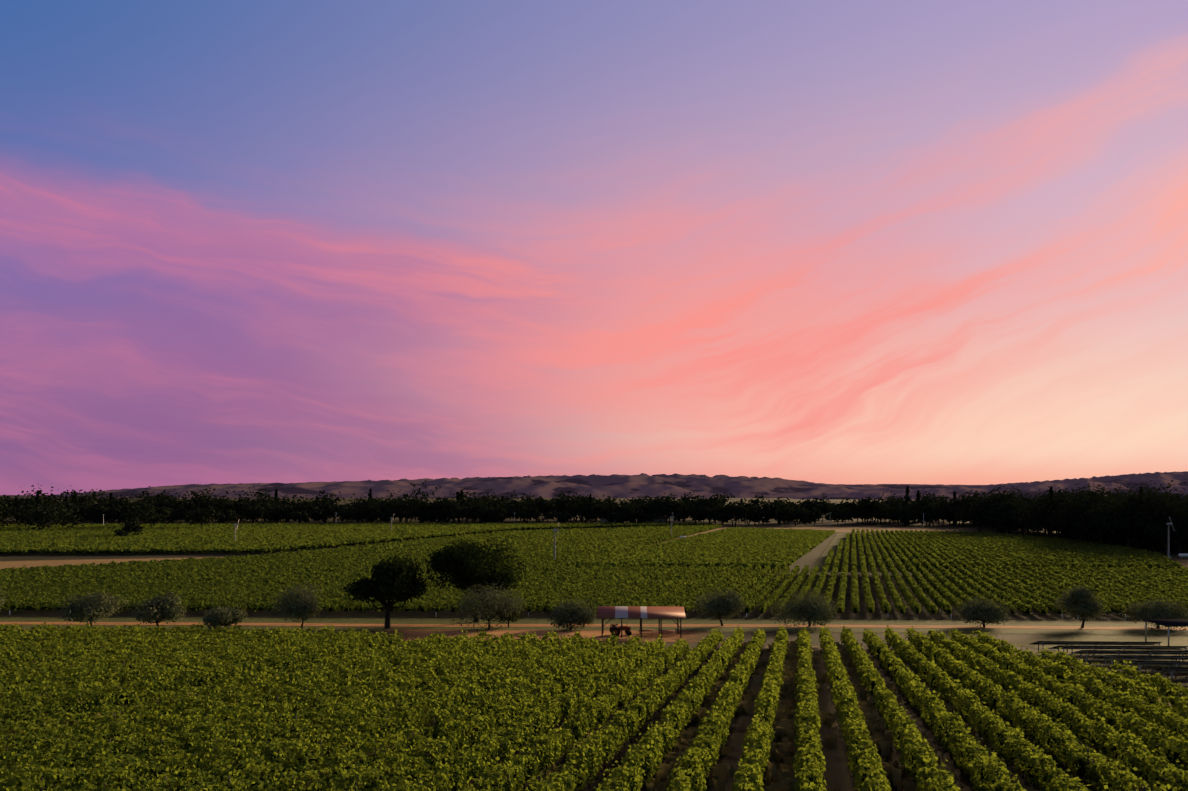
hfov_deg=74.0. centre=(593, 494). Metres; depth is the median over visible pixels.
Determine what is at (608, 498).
belt tree
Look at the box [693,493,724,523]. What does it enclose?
belt tree
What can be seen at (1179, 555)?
wind machine
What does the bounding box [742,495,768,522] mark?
belt tree
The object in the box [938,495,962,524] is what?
belt tree
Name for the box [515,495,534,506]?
belt tree
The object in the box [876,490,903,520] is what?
belt tree
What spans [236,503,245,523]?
conifer
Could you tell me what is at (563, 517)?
belt tree
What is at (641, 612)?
pole shed
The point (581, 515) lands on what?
belt tree
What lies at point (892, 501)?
belt tree
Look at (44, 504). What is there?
belt tree
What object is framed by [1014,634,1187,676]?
solar yard
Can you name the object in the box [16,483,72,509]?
belt tree
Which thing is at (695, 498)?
belt tree
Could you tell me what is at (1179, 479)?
hills
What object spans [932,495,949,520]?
belt tree
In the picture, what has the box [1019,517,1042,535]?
wood tree
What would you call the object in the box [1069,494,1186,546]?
wood tree
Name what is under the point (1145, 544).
vines
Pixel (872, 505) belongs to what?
belt tree
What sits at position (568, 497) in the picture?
belt tree
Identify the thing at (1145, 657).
solar row
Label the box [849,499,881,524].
belt tree
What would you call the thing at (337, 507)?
belt tree
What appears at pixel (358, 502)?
belt tree
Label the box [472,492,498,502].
belt tree
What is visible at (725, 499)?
belt tree
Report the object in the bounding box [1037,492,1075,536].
wood tree
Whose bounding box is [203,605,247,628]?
olive tree
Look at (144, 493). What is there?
belt tree
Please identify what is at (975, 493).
wood tree
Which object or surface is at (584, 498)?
belt tree
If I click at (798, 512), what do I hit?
belt tree
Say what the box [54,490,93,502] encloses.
belt tree
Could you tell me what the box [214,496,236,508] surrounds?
belt tree
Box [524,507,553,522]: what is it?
belt tree
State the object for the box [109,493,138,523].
belt tree
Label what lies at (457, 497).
conifer
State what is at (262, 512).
belt tree
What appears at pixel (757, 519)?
belt tree
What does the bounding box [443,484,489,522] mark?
belt tree
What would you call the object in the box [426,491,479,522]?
belt tree
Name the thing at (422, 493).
belt tree
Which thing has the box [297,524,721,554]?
vines
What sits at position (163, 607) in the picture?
olive tree
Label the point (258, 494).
belt tree
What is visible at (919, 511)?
belt tree
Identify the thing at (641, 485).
hills
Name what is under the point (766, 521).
conifer
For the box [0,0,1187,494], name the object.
sky
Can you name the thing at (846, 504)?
belt tree
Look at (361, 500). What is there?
belt tree
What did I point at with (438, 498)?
belt tree
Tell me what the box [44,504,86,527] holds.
belt tree
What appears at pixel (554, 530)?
wind machine
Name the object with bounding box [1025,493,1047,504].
wood tree
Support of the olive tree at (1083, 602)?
on the road verge
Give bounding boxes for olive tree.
[0,587,6,611]
[58,589,127,626]
[129,592,186,627]
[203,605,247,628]
[271,581,322,629]
[445,581,526,631]
[491,602,523,627]
[547,597,597,630]
[690,585,745,625]
[770,589,838,629]
[955,595,1011,626]
[1054,585,1107,627]
[1120,597,1187,630]
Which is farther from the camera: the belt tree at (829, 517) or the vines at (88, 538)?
the belt tree at (829, 517)
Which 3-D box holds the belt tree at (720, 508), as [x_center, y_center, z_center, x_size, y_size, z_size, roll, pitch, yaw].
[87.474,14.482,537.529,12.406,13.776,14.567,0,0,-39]
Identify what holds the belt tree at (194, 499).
on the ground at (811, 558)
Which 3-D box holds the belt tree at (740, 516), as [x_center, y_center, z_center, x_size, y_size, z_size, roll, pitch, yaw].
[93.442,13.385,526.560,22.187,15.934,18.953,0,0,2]
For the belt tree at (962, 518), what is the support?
on the ground at (811, 558)
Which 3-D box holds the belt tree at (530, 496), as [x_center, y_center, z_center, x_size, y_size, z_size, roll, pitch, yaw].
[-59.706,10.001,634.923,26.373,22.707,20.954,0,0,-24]
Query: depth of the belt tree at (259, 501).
575.64 m
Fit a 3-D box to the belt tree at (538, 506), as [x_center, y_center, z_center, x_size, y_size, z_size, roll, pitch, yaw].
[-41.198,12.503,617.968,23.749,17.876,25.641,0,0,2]
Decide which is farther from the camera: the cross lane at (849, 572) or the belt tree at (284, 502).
the belt tree at (284, 502)
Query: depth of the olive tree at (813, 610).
113.04 m
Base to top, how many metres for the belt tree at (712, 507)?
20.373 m
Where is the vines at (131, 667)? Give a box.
[0,631,1187,724]
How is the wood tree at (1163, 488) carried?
on the ground at (811, 558)
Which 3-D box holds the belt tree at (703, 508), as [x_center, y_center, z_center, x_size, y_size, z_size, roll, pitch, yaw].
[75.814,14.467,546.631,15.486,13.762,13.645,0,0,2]
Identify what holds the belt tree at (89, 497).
on the ground at (811, 558)
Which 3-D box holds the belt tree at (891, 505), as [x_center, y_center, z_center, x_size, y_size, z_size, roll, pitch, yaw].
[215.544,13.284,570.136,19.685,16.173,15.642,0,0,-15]
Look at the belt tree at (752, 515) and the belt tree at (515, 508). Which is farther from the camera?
the belt tree at (515, 508)
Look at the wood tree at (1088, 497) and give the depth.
344.01 m
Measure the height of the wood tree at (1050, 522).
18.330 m
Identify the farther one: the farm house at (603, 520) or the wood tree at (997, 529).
the farm house at (603, 520)
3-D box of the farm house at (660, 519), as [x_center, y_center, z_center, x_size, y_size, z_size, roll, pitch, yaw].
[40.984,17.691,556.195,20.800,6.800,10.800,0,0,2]
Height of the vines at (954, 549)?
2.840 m
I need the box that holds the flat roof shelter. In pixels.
[1141,619,1187,645]
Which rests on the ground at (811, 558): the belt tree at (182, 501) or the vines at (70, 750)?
the belt tree at (182, 501)
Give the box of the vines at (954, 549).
[824,529,1183,569]
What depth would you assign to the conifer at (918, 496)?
572.53 m
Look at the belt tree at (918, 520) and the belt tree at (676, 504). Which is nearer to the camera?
the belt tree at (918, 520)
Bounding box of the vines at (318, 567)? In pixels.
[0,550,1187,591]
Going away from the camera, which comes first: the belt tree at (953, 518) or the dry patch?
the dry patch
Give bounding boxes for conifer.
[32,491,46,522]
[108,492,112,522]
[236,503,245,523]
[274,489,279,500]
[368,488,373,499]
[456,491,464,522]
[586,494,595,522]
[762,506,769,524]
[903,486,911,511]
[915,490,920,522]
[1037,486,1060,537]
[1131,487,1146,548]
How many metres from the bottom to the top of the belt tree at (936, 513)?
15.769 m
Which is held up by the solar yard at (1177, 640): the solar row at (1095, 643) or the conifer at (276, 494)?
the solar row at (1095, 643)
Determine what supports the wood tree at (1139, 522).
on the ground at (811, 558)
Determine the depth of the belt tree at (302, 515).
529.96 m
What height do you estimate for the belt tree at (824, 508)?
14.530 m
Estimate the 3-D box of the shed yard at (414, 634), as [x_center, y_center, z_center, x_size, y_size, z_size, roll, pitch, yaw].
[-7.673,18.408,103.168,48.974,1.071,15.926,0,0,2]
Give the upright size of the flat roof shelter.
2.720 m
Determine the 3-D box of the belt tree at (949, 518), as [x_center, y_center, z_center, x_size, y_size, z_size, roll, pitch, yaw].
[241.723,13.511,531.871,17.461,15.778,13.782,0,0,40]
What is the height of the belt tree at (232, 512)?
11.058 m
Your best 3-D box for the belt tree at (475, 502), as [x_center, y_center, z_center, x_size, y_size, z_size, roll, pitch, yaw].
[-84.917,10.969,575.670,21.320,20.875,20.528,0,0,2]
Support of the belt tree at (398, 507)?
on the ground at (811, 558)
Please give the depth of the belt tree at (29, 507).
452.23 m
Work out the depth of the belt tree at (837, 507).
593.38 m
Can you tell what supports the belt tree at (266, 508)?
on the ground at (811, 558)
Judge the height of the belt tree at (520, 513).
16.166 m
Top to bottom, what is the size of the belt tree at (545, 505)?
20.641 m
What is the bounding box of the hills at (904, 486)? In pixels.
[835,484,977,488]
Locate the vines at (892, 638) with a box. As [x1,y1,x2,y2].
[0,622,1005,660]
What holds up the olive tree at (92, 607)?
on the road verge
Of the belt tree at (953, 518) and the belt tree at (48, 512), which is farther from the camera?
the belt tree at (953, 518)
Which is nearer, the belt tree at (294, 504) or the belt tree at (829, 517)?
the belt tree at (829, 517)
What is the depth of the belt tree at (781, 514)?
518.00 m
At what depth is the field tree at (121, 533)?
358.42 m
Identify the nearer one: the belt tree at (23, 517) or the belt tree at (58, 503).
the belt tree at (23, 517)
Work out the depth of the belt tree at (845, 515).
543.04 m
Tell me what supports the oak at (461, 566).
on the ground at (811, 558)
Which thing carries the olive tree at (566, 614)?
on the road verge
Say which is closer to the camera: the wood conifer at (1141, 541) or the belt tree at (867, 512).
the wood conifer at (1141, 541)
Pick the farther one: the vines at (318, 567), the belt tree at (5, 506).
the belt tree at (5, 506)
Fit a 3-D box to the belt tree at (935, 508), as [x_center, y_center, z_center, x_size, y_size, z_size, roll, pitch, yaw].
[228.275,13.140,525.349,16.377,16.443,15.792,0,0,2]
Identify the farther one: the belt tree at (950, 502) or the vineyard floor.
the belt tree at (950, 502)
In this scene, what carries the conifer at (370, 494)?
on the ground at (811, 558)
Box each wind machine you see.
[234,521,238,539]
[553,522,569,561]
[670,512,685,537]
[1166,516,1187,557]
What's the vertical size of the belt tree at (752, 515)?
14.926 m
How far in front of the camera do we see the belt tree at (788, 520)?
522.63 m
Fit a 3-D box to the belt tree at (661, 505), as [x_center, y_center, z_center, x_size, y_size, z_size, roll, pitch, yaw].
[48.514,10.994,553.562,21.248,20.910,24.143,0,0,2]
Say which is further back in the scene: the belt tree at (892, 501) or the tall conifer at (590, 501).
the belt tree at (892, 501)
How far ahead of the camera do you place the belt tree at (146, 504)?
563.92 m
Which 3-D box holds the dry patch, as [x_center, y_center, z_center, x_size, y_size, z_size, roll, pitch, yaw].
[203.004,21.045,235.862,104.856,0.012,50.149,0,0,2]
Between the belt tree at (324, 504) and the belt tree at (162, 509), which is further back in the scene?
the belt tree at (324, 504)
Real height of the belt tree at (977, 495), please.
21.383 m
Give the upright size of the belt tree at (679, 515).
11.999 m
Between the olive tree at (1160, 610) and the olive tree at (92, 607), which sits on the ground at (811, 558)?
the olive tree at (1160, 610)
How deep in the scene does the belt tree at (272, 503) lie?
600.53 m
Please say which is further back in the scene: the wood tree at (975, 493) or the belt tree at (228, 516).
the wood tree at (975, 493)
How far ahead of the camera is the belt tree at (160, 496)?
630.70 m
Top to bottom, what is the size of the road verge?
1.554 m
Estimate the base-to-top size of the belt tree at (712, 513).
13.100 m
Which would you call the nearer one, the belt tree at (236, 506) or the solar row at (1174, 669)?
the solar row at (1174, 669)
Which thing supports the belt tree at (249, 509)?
on the ground at (811, 558)
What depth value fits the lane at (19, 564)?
247.07 m
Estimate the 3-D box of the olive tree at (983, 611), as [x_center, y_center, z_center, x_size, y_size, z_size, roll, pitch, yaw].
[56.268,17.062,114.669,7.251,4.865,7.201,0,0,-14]
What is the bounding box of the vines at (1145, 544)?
[1097,538,1187,550]
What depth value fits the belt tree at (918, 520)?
528.05 m
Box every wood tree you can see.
[950,492,981,523]
[952,497,998,531]
[963,490,983,522]
[963,491,1026,513]
[970,490,1031,531]
[972,491,1027,510]
[984,485,1025,532]
[994,486,1033,500]
[1011,503,1056,535]
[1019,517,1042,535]
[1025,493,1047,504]
[1031,485,1077,505]
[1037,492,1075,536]
[1037,503,1075,538]
[1045,494,1078,539]
[1046,487,1079,535]
[1057,483,1131,541]
[1060,484,1112,540]
[1069,490,1126,543]
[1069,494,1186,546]
[1084,489,1163,546]
[1096,485,1132,498]
[1100,484,1181,549]
[1108,482,1186,511]
[1131,480,1187,553]
[1144,482,1187,510]
[1152,490,1187,552]
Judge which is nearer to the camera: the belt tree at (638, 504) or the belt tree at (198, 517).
the belt tree at (198, 517)
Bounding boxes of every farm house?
[601,516,623,522]
[638,515,666,522]
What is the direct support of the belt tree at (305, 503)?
on the ground at (811, 558)
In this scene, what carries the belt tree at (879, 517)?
on the ground at (811, 558)
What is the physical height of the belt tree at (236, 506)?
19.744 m
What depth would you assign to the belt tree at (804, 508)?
544.12 m
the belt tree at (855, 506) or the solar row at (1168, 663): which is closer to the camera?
the solar row at (1168, 663)
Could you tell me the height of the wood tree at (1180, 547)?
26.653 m
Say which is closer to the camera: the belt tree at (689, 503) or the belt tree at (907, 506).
the belt tree at (907, 506)
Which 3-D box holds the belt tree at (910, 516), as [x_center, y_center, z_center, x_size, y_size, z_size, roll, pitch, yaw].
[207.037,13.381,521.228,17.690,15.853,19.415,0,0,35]
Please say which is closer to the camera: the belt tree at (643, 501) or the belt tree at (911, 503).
the belt tree at (911, 503)
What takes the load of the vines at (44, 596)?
on the ground at (811, 558)
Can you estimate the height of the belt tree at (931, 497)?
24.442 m
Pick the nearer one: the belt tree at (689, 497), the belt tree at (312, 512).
the belt tree at (312, 512)
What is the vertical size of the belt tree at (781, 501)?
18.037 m
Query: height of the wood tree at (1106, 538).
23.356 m
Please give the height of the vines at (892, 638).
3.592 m
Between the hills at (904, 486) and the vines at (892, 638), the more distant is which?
the hills at (904, 486)
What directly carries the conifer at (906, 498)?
on the ground at (811, 558)
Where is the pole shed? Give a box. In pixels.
[597,606,685,637]
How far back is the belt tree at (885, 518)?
560.44 m
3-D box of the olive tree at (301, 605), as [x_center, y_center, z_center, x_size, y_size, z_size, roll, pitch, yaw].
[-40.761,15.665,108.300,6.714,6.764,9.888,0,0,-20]
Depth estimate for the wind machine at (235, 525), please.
325.08 m
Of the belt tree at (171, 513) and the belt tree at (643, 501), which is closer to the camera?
the belt tree at (171, 513)
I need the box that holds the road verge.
[0,616,1187,635]
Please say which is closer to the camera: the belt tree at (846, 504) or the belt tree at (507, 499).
the belt tree at (846, 504)
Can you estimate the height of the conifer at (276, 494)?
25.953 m
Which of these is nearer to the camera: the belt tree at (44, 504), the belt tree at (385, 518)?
the belt tree at (44, 504)
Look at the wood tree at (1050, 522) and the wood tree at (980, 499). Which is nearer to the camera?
the wood tree at (1050, 522)
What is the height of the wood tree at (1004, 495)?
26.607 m
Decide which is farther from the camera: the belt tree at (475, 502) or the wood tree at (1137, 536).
the belt tree at (475, 502)
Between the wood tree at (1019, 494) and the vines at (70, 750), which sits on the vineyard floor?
the vines at (70, 750)
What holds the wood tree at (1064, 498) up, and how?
on the ground at (811, 558)
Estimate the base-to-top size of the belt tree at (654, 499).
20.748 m
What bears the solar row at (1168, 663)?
on the solar yard at (1177, 640)
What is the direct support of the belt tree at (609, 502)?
on the ground at (811, 558)
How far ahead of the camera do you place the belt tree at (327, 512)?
560.11 m
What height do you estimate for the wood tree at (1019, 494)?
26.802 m
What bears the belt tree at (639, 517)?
on the ground at (811, 558)
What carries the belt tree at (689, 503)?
on the ground at (811, 558)
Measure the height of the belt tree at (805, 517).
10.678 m
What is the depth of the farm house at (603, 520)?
546.98 m
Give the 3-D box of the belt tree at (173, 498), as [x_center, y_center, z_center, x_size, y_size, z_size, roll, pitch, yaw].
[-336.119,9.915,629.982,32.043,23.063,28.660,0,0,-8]
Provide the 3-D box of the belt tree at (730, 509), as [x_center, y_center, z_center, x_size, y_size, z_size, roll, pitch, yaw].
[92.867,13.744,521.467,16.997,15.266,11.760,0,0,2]
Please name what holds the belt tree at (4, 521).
on the ground at (811, 558)
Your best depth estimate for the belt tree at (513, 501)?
617.49 m
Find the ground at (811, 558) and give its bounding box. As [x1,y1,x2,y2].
[0,495,1187,693]
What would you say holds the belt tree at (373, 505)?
on the ground at (811, 558)
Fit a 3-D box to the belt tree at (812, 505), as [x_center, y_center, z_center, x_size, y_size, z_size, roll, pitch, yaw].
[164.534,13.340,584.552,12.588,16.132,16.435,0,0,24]
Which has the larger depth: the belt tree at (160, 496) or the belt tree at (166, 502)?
the belt tree at (160, 496)
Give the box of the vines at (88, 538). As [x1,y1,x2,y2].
[0,522,712,554]
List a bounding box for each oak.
[336,554,427,628]
[424,537,526,621]
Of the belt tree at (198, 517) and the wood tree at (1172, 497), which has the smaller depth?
the wood tree at (1172, 497)
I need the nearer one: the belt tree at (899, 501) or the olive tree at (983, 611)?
the olive tree at (983, 611)
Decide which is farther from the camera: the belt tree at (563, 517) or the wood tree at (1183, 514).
the belt tree at (563, 517)
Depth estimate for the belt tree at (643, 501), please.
584.35 m
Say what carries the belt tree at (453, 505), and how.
on the ground at (811, 558)
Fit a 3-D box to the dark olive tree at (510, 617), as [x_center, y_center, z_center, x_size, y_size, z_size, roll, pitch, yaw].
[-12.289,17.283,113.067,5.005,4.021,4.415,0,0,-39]
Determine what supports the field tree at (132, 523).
on the ground at (811, 558)
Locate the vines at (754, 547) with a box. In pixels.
[568,527,835,569]
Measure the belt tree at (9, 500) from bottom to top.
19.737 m
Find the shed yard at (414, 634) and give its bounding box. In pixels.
[373,629,704,642]
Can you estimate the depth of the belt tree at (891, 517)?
522.45 m
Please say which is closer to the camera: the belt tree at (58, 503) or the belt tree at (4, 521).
the belt tree at (4, 521)
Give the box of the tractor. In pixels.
[609,624,631,635]
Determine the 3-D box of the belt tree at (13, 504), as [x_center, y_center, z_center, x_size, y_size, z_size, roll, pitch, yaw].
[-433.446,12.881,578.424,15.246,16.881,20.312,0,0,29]
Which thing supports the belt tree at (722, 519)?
on the ground at (811, 558)
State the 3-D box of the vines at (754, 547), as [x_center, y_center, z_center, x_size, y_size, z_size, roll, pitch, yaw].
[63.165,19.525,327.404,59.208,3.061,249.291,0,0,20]
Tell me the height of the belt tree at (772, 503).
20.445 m
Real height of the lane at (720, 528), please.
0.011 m
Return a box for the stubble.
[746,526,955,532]
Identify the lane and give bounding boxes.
[0,557,222,569]
[650,527,729,544]
[769,571,910,572]
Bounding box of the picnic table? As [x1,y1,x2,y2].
[638,629,653,635]
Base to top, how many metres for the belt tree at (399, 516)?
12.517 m
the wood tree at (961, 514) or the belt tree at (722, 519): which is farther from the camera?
the belt tree at (722, 519)
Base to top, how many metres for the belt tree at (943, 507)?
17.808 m
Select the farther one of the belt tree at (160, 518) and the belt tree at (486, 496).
the belt tree at (486, 496)
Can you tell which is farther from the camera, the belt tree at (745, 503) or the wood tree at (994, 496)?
the belt tree at (745, 503)
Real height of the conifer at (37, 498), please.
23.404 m
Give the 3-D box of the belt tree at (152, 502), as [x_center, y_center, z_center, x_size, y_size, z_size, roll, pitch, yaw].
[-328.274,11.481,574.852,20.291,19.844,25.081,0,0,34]
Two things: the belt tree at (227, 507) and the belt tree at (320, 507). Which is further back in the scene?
the belt tree at (227, 507)
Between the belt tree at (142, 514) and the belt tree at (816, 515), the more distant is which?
the belt tree at (816, 515)
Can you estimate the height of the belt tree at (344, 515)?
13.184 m
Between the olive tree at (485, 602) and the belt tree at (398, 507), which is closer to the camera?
the olive tree at (485, 602)
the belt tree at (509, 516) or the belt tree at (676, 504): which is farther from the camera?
the belt tree at (509, 516)
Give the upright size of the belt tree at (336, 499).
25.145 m
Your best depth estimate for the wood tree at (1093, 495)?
326.50 m
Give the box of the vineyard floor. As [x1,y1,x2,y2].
[8,646,1187,790]
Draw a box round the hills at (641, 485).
[12,473,904,497]
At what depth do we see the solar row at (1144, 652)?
77.72 m
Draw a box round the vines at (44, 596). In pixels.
[0,580,1187,618]
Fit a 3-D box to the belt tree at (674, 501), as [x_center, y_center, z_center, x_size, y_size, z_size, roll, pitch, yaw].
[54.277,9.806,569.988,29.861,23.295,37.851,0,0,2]
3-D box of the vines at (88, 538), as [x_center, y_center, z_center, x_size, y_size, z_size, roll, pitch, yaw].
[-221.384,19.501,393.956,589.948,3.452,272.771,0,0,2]
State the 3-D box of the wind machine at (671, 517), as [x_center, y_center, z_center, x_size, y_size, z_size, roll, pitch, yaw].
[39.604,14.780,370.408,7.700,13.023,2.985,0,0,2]
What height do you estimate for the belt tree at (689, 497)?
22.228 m
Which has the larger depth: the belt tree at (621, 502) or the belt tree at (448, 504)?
the belt tree at (621, 502)
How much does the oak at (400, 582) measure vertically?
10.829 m
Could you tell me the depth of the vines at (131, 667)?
61.11 m
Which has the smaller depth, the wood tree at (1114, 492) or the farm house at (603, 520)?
the wood tree at (1114, 492)
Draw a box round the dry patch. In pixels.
[1174,559,1187,566]
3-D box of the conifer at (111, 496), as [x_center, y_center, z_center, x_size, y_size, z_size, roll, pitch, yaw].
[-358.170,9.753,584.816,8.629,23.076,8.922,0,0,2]
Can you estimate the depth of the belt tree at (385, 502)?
575.16 m
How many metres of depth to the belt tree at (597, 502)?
554.66 m
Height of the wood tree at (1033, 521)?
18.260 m
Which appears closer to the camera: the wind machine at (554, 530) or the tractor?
the tractor
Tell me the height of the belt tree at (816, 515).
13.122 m
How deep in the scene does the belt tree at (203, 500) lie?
582.13 m
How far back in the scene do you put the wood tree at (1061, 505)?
366.96 m
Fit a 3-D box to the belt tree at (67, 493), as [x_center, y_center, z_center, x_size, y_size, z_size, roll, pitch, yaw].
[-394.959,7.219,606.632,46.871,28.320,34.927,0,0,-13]
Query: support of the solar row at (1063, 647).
on the solar yard at (1177, 640)
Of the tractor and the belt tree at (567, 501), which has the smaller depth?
the tractor
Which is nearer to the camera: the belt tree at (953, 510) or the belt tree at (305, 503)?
the belt tree at (953, 510)
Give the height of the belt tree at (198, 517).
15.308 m
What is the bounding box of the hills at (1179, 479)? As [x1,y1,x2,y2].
[791,471,1187,499]
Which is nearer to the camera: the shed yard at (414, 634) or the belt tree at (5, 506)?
the shed yard at (414, 634)
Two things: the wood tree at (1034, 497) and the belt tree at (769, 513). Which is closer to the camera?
the wood tree at (1034, 497)
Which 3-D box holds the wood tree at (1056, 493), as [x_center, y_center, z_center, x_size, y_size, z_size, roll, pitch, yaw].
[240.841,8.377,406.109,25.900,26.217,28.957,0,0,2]
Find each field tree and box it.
[113,529,127,536]
[120,518,145,534]
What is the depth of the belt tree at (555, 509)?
570.63 m
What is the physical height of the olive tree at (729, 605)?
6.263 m
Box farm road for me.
[0,621,1187,629]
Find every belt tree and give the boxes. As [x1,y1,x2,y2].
[0,498,13,519]
[0,501,16,522]
[0,511,12,527]
[1,497,25,520]
[3,495,80,521]
[8,504,47,526]
[13,504,66,528]
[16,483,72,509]
[21,506,74,529]
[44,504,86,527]
[51,485,107,521]
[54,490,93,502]
[55,500,84,522]
[64,489,115,522]
[107,493,148,508]
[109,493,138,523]
[121,501,157,524]
[127,497,158,508]
[129,486,155,500]
[134,504,169,524]
[135,500,156,508]
[137,495,166,502]
[142,509,170,525]
[147,489,191,503]
[153,499,187,523]
[155,492,194,503]
[160,507,175,522]
[176,496,193,511]
[178,486,230,512]
[183,505,224,526]
[193,488,234,523]
[194,495,218,522]
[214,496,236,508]
[215,509,240,522]
[217,509,237,522]
[221,493,278,522]
[230,497,247,514]
[232,499,259,522]
[237,504,272,522]
[241,486,272,521]
[254,503,276,522]
[261,497,282,521]
[273,497,292,508]
[281,492,315,508]
[283,508,295,522]
[290,510,310,522]
[292,505,321,522]
[293,499,318,516]
[311,490,345,520]
[311,507,328,522]
[312,499,336,522]
[314,503,332,522]
[319,508,334,522]
[328,499,341,521]
[335,507,357,522]
[349,493,383,520]
[351,497,380,522]
[362,498,380,522]
[379,489,422,522]
[379,510,396,522]
[385,494,427,522]
[385,507,409,522]
[404,480,443,522]
[421,497,447,522]
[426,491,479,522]
[430,499,460,522]
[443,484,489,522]
[454,506,472,522]
[464,495,483,522]
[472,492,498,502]
[487,490,518,503]
[502,505,513,519]
[505,493,534,520]
[505,503,524,522]
[506,500,523,519]
[511,503,543,522]
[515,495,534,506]
[522,495,552,520]
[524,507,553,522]
[533,499,551,520]
[533,500,556,520]
[550,495,576,521]
[550,510,571,522]
[552,491,577,519]
[554,491,583,522]
[572,499,604,522]
[575,493,602,520]
[576,500,605,522]
[595,497,617,514]
[599,494,620,506]
[617,498,636,512]
[618,499,653,522]
[618,501,646,522]
[633,496,651,508]
[646,495,663,505]
[648,495,673,516]
[651,493,688,522]
[656,496,682,522]
[671,509,686,521]
[679,493,697,500]
[682,499,694,521]
[686,492,699,521]
[692,505,710,522]
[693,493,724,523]
[694,496,725,522]
[703,507,720,523]
[709,492,745,506]
[713,506,726,524]
[714,513,728,523]
[717,503,749,525]
[722,504,746,525]
[733,500,751,522]
[738,504,763,524]
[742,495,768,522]
[750,512,763,524]
[756,507,777,524]
[766,497,793,524]
[768,499,789,516]
[772,503,794,525]
[782,514,797,525]
[789,506,810,524]
[789,507,808,525]
[794,501,810,522]
[797,495,831,505]
[797,511,813,525]
[806,507,823,525]
[809,502,817,522]
[811,504,831,522]
[823,510,843,524]
[829,507,857,524]
[831,503,844,520]
[836,497,872,523]
[848,501,870,523]
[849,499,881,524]
[859,495,889,524]
[863,503,893,523]
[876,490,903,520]
[877,506,894,523]
[882,498,902,521]
[883,496,914,521]
[884,502,898,522]
[886,507,910,525]
[888,501,925,524]
[889,499,927,524]
[893,504,922,525]
[913,507,931,525]
[914,491,941,499]
[914,496,933,505]
[916,508,943,525]
[917,503,945,525]
[923,502,947,525]
[930,500,950,525]
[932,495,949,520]
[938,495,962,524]
[942,504,959,525]
[942,505,971,525]
[945,500,975,526]
[947,504,975,525]
[961,494,982,525]
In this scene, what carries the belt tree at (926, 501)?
on the ground at (811, 558)
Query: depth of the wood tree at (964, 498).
528.36 m
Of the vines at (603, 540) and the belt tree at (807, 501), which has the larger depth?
the belt tree at (807, 501)
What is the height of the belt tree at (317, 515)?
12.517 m
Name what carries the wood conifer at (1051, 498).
on the ground at (811, 558)
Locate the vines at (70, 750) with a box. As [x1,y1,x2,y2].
[0,678,1187,790]
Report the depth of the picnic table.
102.50 m
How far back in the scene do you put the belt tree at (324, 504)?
565.18 m
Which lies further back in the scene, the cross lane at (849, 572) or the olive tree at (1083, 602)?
the cross lane at (849, 572)
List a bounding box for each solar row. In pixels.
[1030,641,1160,652]
[1048,645,1187,657]
[1071,650,1187,661]
[1094,655,1187,669]
[1123,661,1187,676]
[1150,667,1187,682]
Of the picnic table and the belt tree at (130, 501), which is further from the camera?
the belt tree at (130, 501)
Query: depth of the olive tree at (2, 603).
112.72 m
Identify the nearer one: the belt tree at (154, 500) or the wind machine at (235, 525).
the wind machine at (235, 525)
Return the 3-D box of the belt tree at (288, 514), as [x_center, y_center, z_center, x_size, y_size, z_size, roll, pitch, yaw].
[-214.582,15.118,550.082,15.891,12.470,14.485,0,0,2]
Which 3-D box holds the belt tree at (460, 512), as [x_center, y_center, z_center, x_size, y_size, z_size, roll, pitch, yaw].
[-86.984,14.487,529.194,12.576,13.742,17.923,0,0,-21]
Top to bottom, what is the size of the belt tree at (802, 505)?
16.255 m
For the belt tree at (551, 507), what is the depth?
609.41 m
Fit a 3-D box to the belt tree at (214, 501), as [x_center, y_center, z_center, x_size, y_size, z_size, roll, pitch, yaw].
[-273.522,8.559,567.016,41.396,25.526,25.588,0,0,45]

